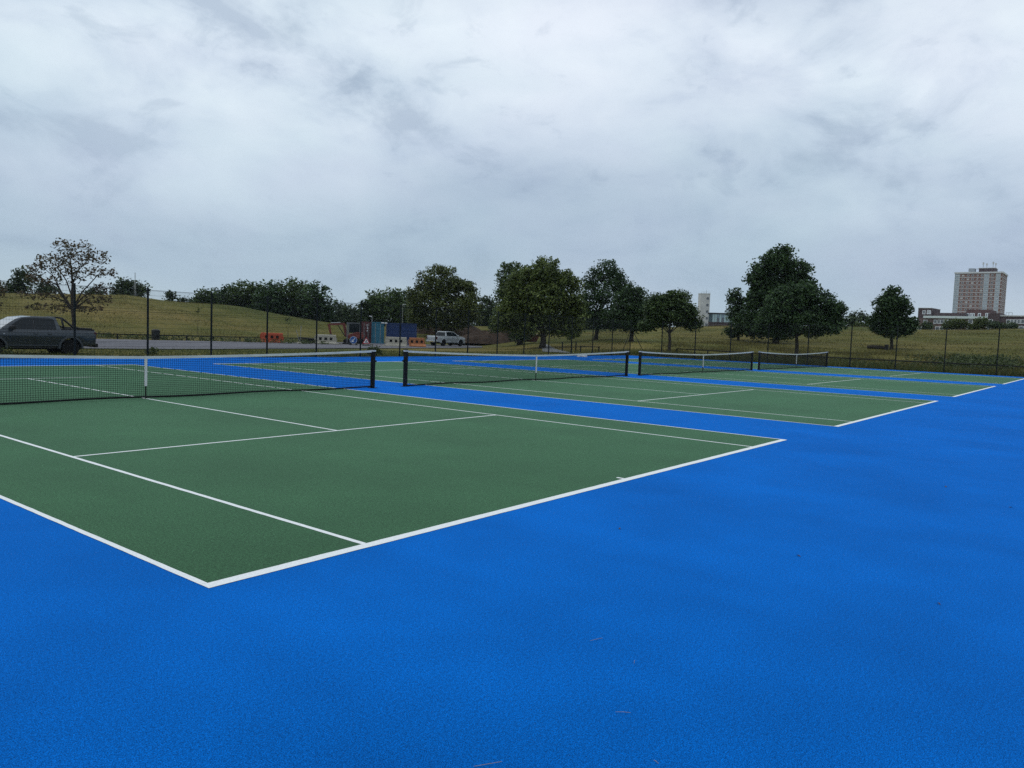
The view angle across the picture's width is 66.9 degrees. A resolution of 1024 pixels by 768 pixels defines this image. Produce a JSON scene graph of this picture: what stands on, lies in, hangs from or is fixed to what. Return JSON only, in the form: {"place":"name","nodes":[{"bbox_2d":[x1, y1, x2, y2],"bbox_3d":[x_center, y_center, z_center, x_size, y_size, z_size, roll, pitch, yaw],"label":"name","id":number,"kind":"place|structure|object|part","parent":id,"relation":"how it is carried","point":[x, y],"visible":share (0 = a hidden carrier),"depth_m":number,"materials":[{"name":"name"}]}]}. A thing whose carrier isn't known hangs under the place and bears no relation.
{"place":"outdoors","nodes":[
{"label":"outdoors","id":0,"kind":"place"},
{"bbox_2d":[0,293,1023,375],"bbox_3d":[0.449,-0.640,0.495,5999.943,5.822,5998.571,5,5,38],"label":"ground","id":1,"kind":"structure","parent":0,"point":[199,326],"depth_m":93.60,"materials":[{"name":"green plant"}]},
{"bbox_2d":[0,282,7,310],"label":"sparse tree","id":2,"kind":"object","parent":1,"relation":"on","point":[2,291],"visible":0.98,"depth_m":51.53,"materials":[{"name":"green plant"}]},
{"bbox_2d":[1,347,13,354],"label":"shrub","id":3,"kind":"object","parent":1,"relation":"on","point":[6,352],"visible":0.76,"depth_m":31.02,"materials":[{"name":"green plant"}]},
{"bbox_2d":[0,265,36,292],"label":"tree","id":4,"kind":"object","parent":1,"relation":"on","point":[20,279],"visible":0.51,"depth_m":125.11,"materials":[{"name":"green plant"}]},
{"bbox_2d":[30,282,60,293],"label":"tree","id":5,"kind":"object","parent":1,"relation":"on","point":[38,289],"visible":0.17,"depth_m":136.56,"materials":[{"name":"green plant"}]},
{"bbox_2d":[0,316,97,353],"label":"pickup truck","id":6,"kind":"object","parent":1,"relation":"on","point":[13,332],"visible":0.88,"depth_m":34.85,"materials":[{"name":"grey paint"}]},
{"bbox_3d":[-21.623,-2.682,34.156,0.181,0.506,1.006,5,5,38],"label":"door window","id":7,"kind":"part","parent":6,"relation":"part of","materials":[{"name":"black glass"}]},
{"bbox_3d":[-21.023,-2.709,34.913,0.183,0.512,0.899,5,5,38],"label":"rear door window","id":8,"kind":"part","parent":6,"relation":"part of","materials":[{"name":"black glass"}]},
{"bbox_2d":[16,238,118,325],"bbox_3d":[-30.817,-6.324,53.881,6.816,7.461,3.831,1,4,-12],"label":"sparse tree","id":9,"kind":"object","parent":1,"relation":"on","point":[87,256],"visible":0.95,"depth_m":53.45,"materials":[{"name":"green plant"}]},
{"bbox_2d":[76,286,108,294],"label":"tree","id":10,"kind":"object","parent":1,"relation":"on","point":[89,290],"visible":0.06,"depth_m":143.86,"materials":[{"name":"green plant"}]},
{"bbox_2d":[111,276,152,296],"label":"tree","id":11,"kind":"object","parent":1,"relation":"on","point":[126,283],"visible":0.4,"depth_m":155.09,"materials":[{"name":"green plant"}]},
{"bbox_2d":[144,347,158,354],"bbox_3d":[-17.690,-1.507,38.118,0.796,0.771,0.720,2,4,-1],"label":"shrub","id":12,"kind":"object","parent":1,"relation":"on","point":[152,351],"visible":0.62,"depth_m":38.04,"materials":[{"name":"green plant"}]},
{"bbox_2d":[151,329,159,339],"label":"litter bin","id":13,"kind":"object","parent":1,"relation":"on","point":[156,331],"visible":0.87,"depth_m":69.16,"materials":[{"name":"black plastic"}]},
{"bbox_2d":[162,290,180,300],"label":"tree","id":14,"kind":"object","parent":1,"relation":"on","point":[167,293],"visible":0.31,"depth_m":163.43,"materials":[{"name":"green plant"}]},
{"bbox_2d":[176,296,191,302],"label":"tree","id":15,"kind":"object","parent":1,"relation":"on","point":[180,299],"visible":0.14,"depth_m":164.15,"materials":[{"name":"green plant"}]},
{"bbox_2d":[0,293,370,344],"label":"meadow grass","id":16,"kind":"structure","parent":1,"relation":"on","point":[163,317],"depth_m":94.48,"materials":[{"name":"green plant"}]},
{"bbox_2d":[100,333,298,340],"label":"knee rail","id":17,"kind":"object","parent":1,"relation":"on","point":[185,335],"visible":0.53,"depth_m":71.06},
{"bbox_2d":[189,286,222,304],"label":"tree","id":18,"kind":"object","parent":1,"relation":"on","point":[196,299],"visible":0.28,"depth_m":146.84,"materials":[{"name":"green plant"}]},
{"bbox_2d":[96,331,328,343],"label":"undergrowth","id":19,"kind":"object","parent":1,"relation":"on","point":[248,339],"visible":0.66,"depth_m":73.62,"materials":[{"name":"green plant"}]},
{"bbox_2d":[210,284,237,304],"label":"tree","id":20,"kind":"object","parent":1,"relation":"on","point":[221,292],"visible":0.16,"depth_m":153.21,"materials":[{"name":"green plant"}]},
{"bbox_2d":[219,279,265,308],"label":"tree","id":21,"kind":"object","parent":1,"relation":"on","point":[243,294],"visible":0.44,"depth_m":150.21,"materials":[{"name":"green plant"}]},
{"bbox_2d":[249,279,295,316],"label":"tree","id":22,"kind":"object","parent":1,"relation":"on","point":[272,292],"visible":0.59,"depth_m":145.61,"materials":[{"name":"green plant"}]},
{"bbox_2d":[83,339,475,348],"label":"car park","id":23,"kind":"structure","parent":1,"relation":"on","point":[168,344],"depth_m":61.56,"materials":[{"name":"grey asphalt"}]},
{"bbox_2d":[260,332,283,342],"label":"water barrier","id":24,"kind":"object","parent":23,"relation":"on","point":[274,336],"visible":0.69,"depth_m":76.20,"materials":[{"name":"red plastic"}]},
{"bbox_2d":[314,334,336,343],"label":"water barrier","id":25,"kind":"object","parent":23,"relation":"on","point":[328,339],"visible":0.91,"depth_m":77.58,"materials":[{"name":"white plastic"}]},
{"bbox_2d":[328,322,363,343],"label":"mini digger","id":26,"kind":"object","parent":23,"relation":"on","point":[354,330],"visible":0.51,"depth_m":85.41,"materials":[{"name":"metal"}]},
{"bbox_2d":[342,322,351,343],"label":"sign post","id":27,"kind":"object","parent":23,"relation":"on","point":[347,335],"visible":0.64,"depth_m":79.98,"materials":[{"name":"grey metal"}]},
{"bbox_2d":[349,336,356,344],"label":"arrow sign","id":28,"kind":"object","parent":23,"relation":"on","point":[353,340],"visible":0.81,"depth_m":77.28,"materials":[{"name":"blue plastic"}]},
{"bbox_2d":[363,337,369,345],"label":"roadworks sign","id":29,"kind":"object","parent":23,"relation":"on","point":[365,341],"visible":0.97,"depth_m":76.55,"materials":[{"name":"white plastic"}]},
{"bbox_2d":[371,322,383,343],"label":"shipping container","id":30,"kind":"object","parent":23,"relation":"on","point":[377,328],"visible":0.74,"depth_m":93.03,"materials":[{"name":"teal metal"}]},
{"bbox_2d":[373,323,377,342],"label":"door","id":31,"kind":"structure","parent":30,"relation":"in","point":[375,326],"depth_m":92.98,"materials":[{"name":"teal paint"}]},
{"bbox_2d":[378,323,382,342],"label":"door","id":32,"kind":"structure","parent":30,"relation":"in","point":[380,327],"depth_m":93.10,"materials":[{"name":"teal paint"}]},
{"bbox_2d":[385,337,406,346],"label":"water barrier","id":33,"kind":"object","parent":23,"relation":"on","point":[389,341],"visible":0.75,"depth_m":80.83,"materials":[{"name":"white plastic"}]},
{"bbox_2d":[385,323,416,344],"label":"shipping container","id":34,"kind":"object","parent":23,"relation":"on","point":[389,327],"visible":0.48,"depth_m":93.81,"materials":[{"name":"blue metal"}]},
{"bbox_2d":[408,338,425,346],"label":"water barrier","id":35,"kind":"object","parent":23,"relation":"on","point":[417,344],"visible":0.65,"depth_m":83.07,"materials":[{"name":"orange plastic"}]},
{"bbox_2d":[426,331,464,345],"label":"pickup truck","id":36,"kind":"object","parent":23,"relation":"on","point":[450,339],"visible":0.77,"depth_m":93.61,"materials":[{"name":"white paint"}]},
{"bbox_2d":[268,276,315,317],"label":"tree","id":37,"kind":"object","parent":1,"relation":"on","point":[291,292],"visible":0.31,"depth_m":149.60,"materials":[{"name":"green plant"}]},
{"bbox_2d":[295,280,337,322],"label":"tree","id":38,"kind":"object","parent":1,"relation":"on","point":[314,291],"visible":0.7,"depth_m":145.90,"materials":[{"name":"green plant"}]},
{"bbox_2d":[1,350,634,358],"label":"long grass","id":39,"kind":"structure","parent":1,"relation":"on","point":[385,355],"depth_m":40.44,"materials":[{"name":"green plant"}]},
{"bbox_2d":[0,280,645,356],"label":"fence","id":40,"kind":"object","parent":1,"relation":"on","point":[215,316],"visible":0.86,"depth_m":38.74,"materials":[{"name":"black metal"}]},
{"bbox_2d":[0,346,664,358],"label":"grass","id":41,"kind":"structure","parent":1,"relation":"on","point":[168,351],"depth_m":46.00,"materials":[{"name":"green plant"}]},
{"bbox_2d":[330,296,344,320],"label":"tree","id":42,"kind":"object","parent":1,"relation":"on","point":[338,305],"visible":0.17,"depth_m":159.64,"materials":[{"name":"green plant"}]},
{"bbox_2d":[333,303,365,324],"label":"tree","id":43,"kind":"object","parent":1,"relation":"on","point":[342,318],"visible":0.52,"depth_m":144.99,"materials":[{"name":"green plant"}]},
{"bbox_2d":[361,322,371,341],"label":"shipping container","id":44,"kind":"object","parent":1,"relation":"on","point":[367,331],"visible":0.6,"depth_m":95.16,"materials":[{"name":"red metal"}]},
{"bbox_2d":[362,323,365,339],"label":"door","id":45,"kind":"structure","parent":44,"relation":"in","point":[364,324],"depth_m":95.10,"materials":[{"name":"red paint"}]},
{"bbox_2d":[366,323,369,340],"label":"door","id":46,"kind":"structure","parent":44,"relation":"in","point":[367,332],"depth_m":95.19,"materials":[{"name":"red paint"}]},
{"bbox_2d":[367,345,384,355],"bbox_3d":[-8.364,-1.894,47.320,1.153,1.046,1.209,5,5,38],"label":"shrub","id":47,"kind":"object","parent":1,"relation":"on","point":[377,353],"visible":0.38,"depth_m":47.19,"materials":[{"name":"green plant"}]},
{"bbox_2d":[354,285,410,325],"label":"tree","id":48,"kind":"object","parent":1,"relation":"on","point":[384,299],"visible":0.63,"depth_m":140.85,"materials":[{"name":"green plant"}]},
{"bbox_2d":[396,288,419,322],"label":"tree","id":49,"kind":"object","parent":1,"relation":"on","point":[405,294],"visible":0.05,"depth_m":147.07,"materials":[{"name":"green plant"}]},
{"bbox_2d":[402,263,484,332],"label":"park tree","id":50,"kind":"object","parent":1,"relation":"on","point":[439,296],"visible":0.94,"depth_m":115.85,"materials":[{"name":"green plant"}]},
{"bbox_2d":[417,325,481,335],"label":"earth mound","id":51,"kind":"object","parent":1,"relation":"on","point":[462,333],"visible":0.14,"depth_m":121.91,"materials":[{"name":"soil"}]},
{"bbox_2d":[472,294,497,325],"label":"tree","id":52,"kind":"object","parent":1,"relation":"on","point":[488,303],"visible":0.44,"depth_m":148.09,"materials":[{"name":"green plant"}]},
{"bbox_2d":[461,329,516,343],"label":"earth mound","id":53,"kind":"object","parent":1,"relation":"on","point":[487,338],"visible":0.26,"depth_m":105.23,"materials":[{"name":"soil"}]},
{"bbox_2d":[0,355,1023,767],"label":"court surround","id":54,"kind":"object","parent":1,"relation":"on","point":[878,623],"visible":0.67,"depth_m":4.60,"materials":[{"name":"blue paint"}]},
{"bbox_2d":[0,365,784,587],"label":"court surface","id":55,"kind":"object","parent":54,"relation":"on","point":[209,491],"visible":0.89,"depth_m":9.84,"materials":[{"name":"green paint"}]},
{"bbox_2d":[0,349,376,404],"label":"tennis net","id":56,"kind":"object","parent":55,"relation":"on","point":[371,383],"visible":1,"depth_m":16.98,"materials":[{"name":"black fabric"}]},
{"bbox_2d":[226,361,936,426],"bbox_3d":[0.845,-0.133,27.685,23.772,0.002,10.972,5,5,38],"label":"court surface","id":57,"kind":"object","parent":54,"relation":"on","point":[821,408],"visible":0.83,"depth_m":23.83,"materials":[{"name":"green paint"}]},
{"bbox_2d":[402,349,628,386],"bbox_3d":[0.864,-0.671,27.648,0.160,1.085,13.038,5,5,38],"label":"tennis net","id":58,"kind":"object","parent":57,"relation":"on","point":[406,365],"visible":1,"depth_m":26.38,"materials":[{"name":"black fabric"}]},
{"bbox_2d":[461,359,994,396],"bbox_3d":[9.484,-0.571,38.591,23.773,0.002,10.972,5,5,38],"label":"court surface","id":59,"kind":"object","parent":54,"relation":"on","point":[909,387],"visible":0.94,"depth_m":35.42,"materials":[{"name":"green paint"}]},
{"bbox_2d":[637,350,753,375],"bbox_3d":[9.504,-1.109,38.553,0.160,1.085,13.038,5,5,38],"label":"tennis net","id":60,"kind":"object","parent":59,"relation":"on","point":[646,359],"visible":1,"depth_m":37.77,"materials":[{"name":"black fabric"}]},
{"bbox_2d":[597,358,1023,383],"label":"court surface","id":61,"kind":"object","parent":54,"relation":"on","point":[932,376],"visible":0.82,"depth_m":46.59,"materials":[{"name":"green paint"}]},
{"bbox_2d":[758,351,827,369],"bbox_3d":[18.136,-1.547,49.452,0.160,1.085,13.038,5,5,38],"label":"tennis net","id":62,"kind":"object","parent":61,"relation":"on","point":[792,359],"visible":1,"depth_m":48.66,"materials":[{"name":"black fabric"}]},
{"bbox_2d":[488,260,539,344],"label":"park tree","id":63,"kind":"object","parent":1,"relation":"on","point":[507,269],"visible":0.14,"depth_m":95.02,"materials":[{"name":"green plant"}]},
{"bbox_2d":[527,334,538,341],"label":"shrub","id":64,"kind":"object","parent":1,"relation":"on","point":[534,339],"visible":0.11,"depth_m":97.00,"materials":[{"name":"plant"}]},
{"bbox_2d":[490,254,590,347],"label":"chestnut tree","id":65,"kind":"object","parent":1,"relation":"on","point":[553,284],"visible":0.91,"depth_m":80.41,"materials":[{"name":"green plant"}]},
{"bbox_2d":[582,313,600,329],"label":"tree","id":66,"kind":"object","parent":1,"relation":"on","point":[588,322],"visible":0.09,"depth_m":153.54,"materials":[{"name":"green plant"}]},
{"bbox_2d":[579,259,635,338],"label":"park tree","id":67,"kind":"object","parent":1,"relation":"on","point":[602,299],"visible":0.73,"depth_m":97.88,"materials":[{"name":"green plant"}]},
{"bbox_2d":[600,283,648,341],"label":"park tree","id":68,"kind":"object","parent":1,"relation":"on","point":[629,311],"visible":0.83,"depth_m":90.12,"materials":[{"name":"green plant"}]},
{"bbox_2d":[642,290,667,327],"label":"tree","id":69,"kind":"object","parent":1,"relation":"on","point":[646,299],"visible":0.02,"depth_m":160.50,"materials":[{"name":"green plant"}]},
{"bbox_2d":[637,288,704,350],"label":"park tree","id":70,"kind":"object","parent":1,"relation":"on","point":[679,307],"visible":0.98,"depth_m":69.78,"materials":[{"name":"green plant"}]},
{"bbox_2d":[698,290,710,325],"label":"white tower","id":71,"kind":"structure","parent":1,"relation":"on","point":[704,303],"depth_m":348.09,"materials":[{"name":"concrete"}]},
{"bbox_2d":[708,313,731,325],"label":"glazed hall","id":72,"kind":"structure","parent":1,"relation":"on","point":[714,318],"depth_m":327.52,"materials":[{"name":"glass"}]},
{"bbox_2d":[720,287,746,339],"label":"park tree","id":73,"kind":"object","parent":1,"relation":"on","point":[736,299],"visible":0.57,"depth_m":95.32,"materials":[{"name":"green plant"}]},
{"bbox_2d":[728,243,822,343],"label":"chestnut tree","id":74,"kind":"object","parent":1,"relation":"on","point":[761,279],"visible":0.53,"depth_m":91.55,"materials":[{"name":"green plant"}]},
{"bbox_2d":[751,279,851,356],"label":"park tree","id":75,"kind":"object","parent":1,"relation":"on","point":[802,304],"visible":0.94,"depth_m":68.58,"materials":[{"name":"green plant"}]},
{"bbox_2d":[617,348,1023,376],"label":"long grass","id":76,"kind":"structure","parent":1,"relation":"on","point":[962,370],"depth_m":54.64,"materials":[{"name":"green plant"}]},
{"bbox_2d":[661,321,1023,375],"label":"fence","id":77,"kind":"object","parent":1,"relation":"on","point":[850,345],"visible":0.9,"depth_m":54.68,"materials":[{"name":"black metal"}]},
{"bbox_2d":[676,348,1023,367],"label":"knee rail","id":78,"kind":"object","parent":1,"relation":"on","point":[864,359],"visible":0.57,"depth_m":59.94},
{"bbox_2d":[843,308,870,326],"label":"tree","id":79,"kind":"object","parent":1,"relation":"on","point":[860,317],"visible":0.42,"depth_m":168.07,"materials":[{"name":"green plant"}]},
{"bbox_2d":[853,321,867,326],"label":"tree","id":80,"kind":"object","parent":1,"relation":"on","point":[859,324],"visible":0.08,"depth_m":162.31,"materials":[{"name":"green plant"}]},
{"bbox_2d":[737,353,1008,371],"bbox_3d":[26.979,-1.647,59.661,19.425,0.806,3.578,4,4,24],"label":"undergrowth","id":81,"kind":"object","parent":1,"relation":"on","point":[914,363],"visible":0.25,"depth_m":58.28,"materials":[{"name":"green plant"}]},
{"bbox_2d":[867,345,884,348],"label":"fallen log","id":82,"kind":"object","parent":1,"relation":"on","point":[872,346],"visible":0.79,"depth_m":83.15,"materials":[{"name":"brown wood"}]},
{"bbox_2d":[864,284,920,349],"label":"park tree","id":83,"kind":"object","parent":1,"relation":"on","point":[893,309],"visible":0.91,"depth_m":81.68,"materials":[{"name":"green plant"}]},
{"bbox_2d":[919,321,935,329],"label":"shrub","id":84,"kind":"object","parent":1,"relation":"on","point":[928,325],"visible":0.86,"depth_m":162.25,"materials":[{"name":"green plant"}]},
{"bbox_2d":[940,317,970,329],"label":"shrub","id":85,"kind":"object","parent":1,"relation":"on","point":[955,323],"visible":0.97,"depth_m":163.76,"materials":[{"name":"green plant"}]},
{"bbox_2d":[906,350,1023,371],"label":"undergrowth","id":86,"kind":"object","parent":1,"relation":"on","point":[979,359],"visible":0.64,"depth_m":61.32,"materials":[{"name":"green plant"}]},
{"bbox_2d":[917,308,1023,329],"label":"brick building","id":87,"kind":"structure","parent":1,"relation":"on","point":[936,317],"depth_m":257.69,"materials":[{"name":"concrete"}]},
{"bbox_2d":[966,316,992,329],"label":"shrub","id":88,"kind":"object","parent":1,"relation":"on","point":[979,323],"visible":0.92,"depth_m":161.74,"materials":[{"name":"green plant"}]},
{"bbox_2d":[952,262,1007,313],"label":"tower block","id":89,"kind":"structure","parent":1,"relation":"on","point":[983,288],"depth_m":443.35,"materials":[{"name":"concrete"}]},
{"bbox_2d":[987,321,1018,328],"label":"shrub","id":90,"kind":"object","parent":1,"relation":"on","point":[996,324],"visible":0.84,"depth_m":159.04,"materials":[{"name":"green plant"}]},
{"bbox_2d":[0,0,1023,326],"label":"sky","id":91,"kind":"structure","parent":0,"point":[352,147],"materials":[{"name":"grey"}]},
{"bbox_2d":[542,344,568,352],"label":"path","id":92,"kind":"structure","parent":0,"point":[550,348],"depth_m":77.00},
{"bbox_2d":[553,325,1023,358],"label":"meadow grass","id":93,"kind":"structure","parent":0,"point":[650,342],"depth_m":95.99,"materials":[{"name":"green plant"}]},
{"bbox_2d":[591,339,1023,373],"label":"meadow grass","id":94,"kind":"structure","parent":0,"point":[777,350],"depth_m":75.63,"materials":[{"name":"green plant"}]}
]}

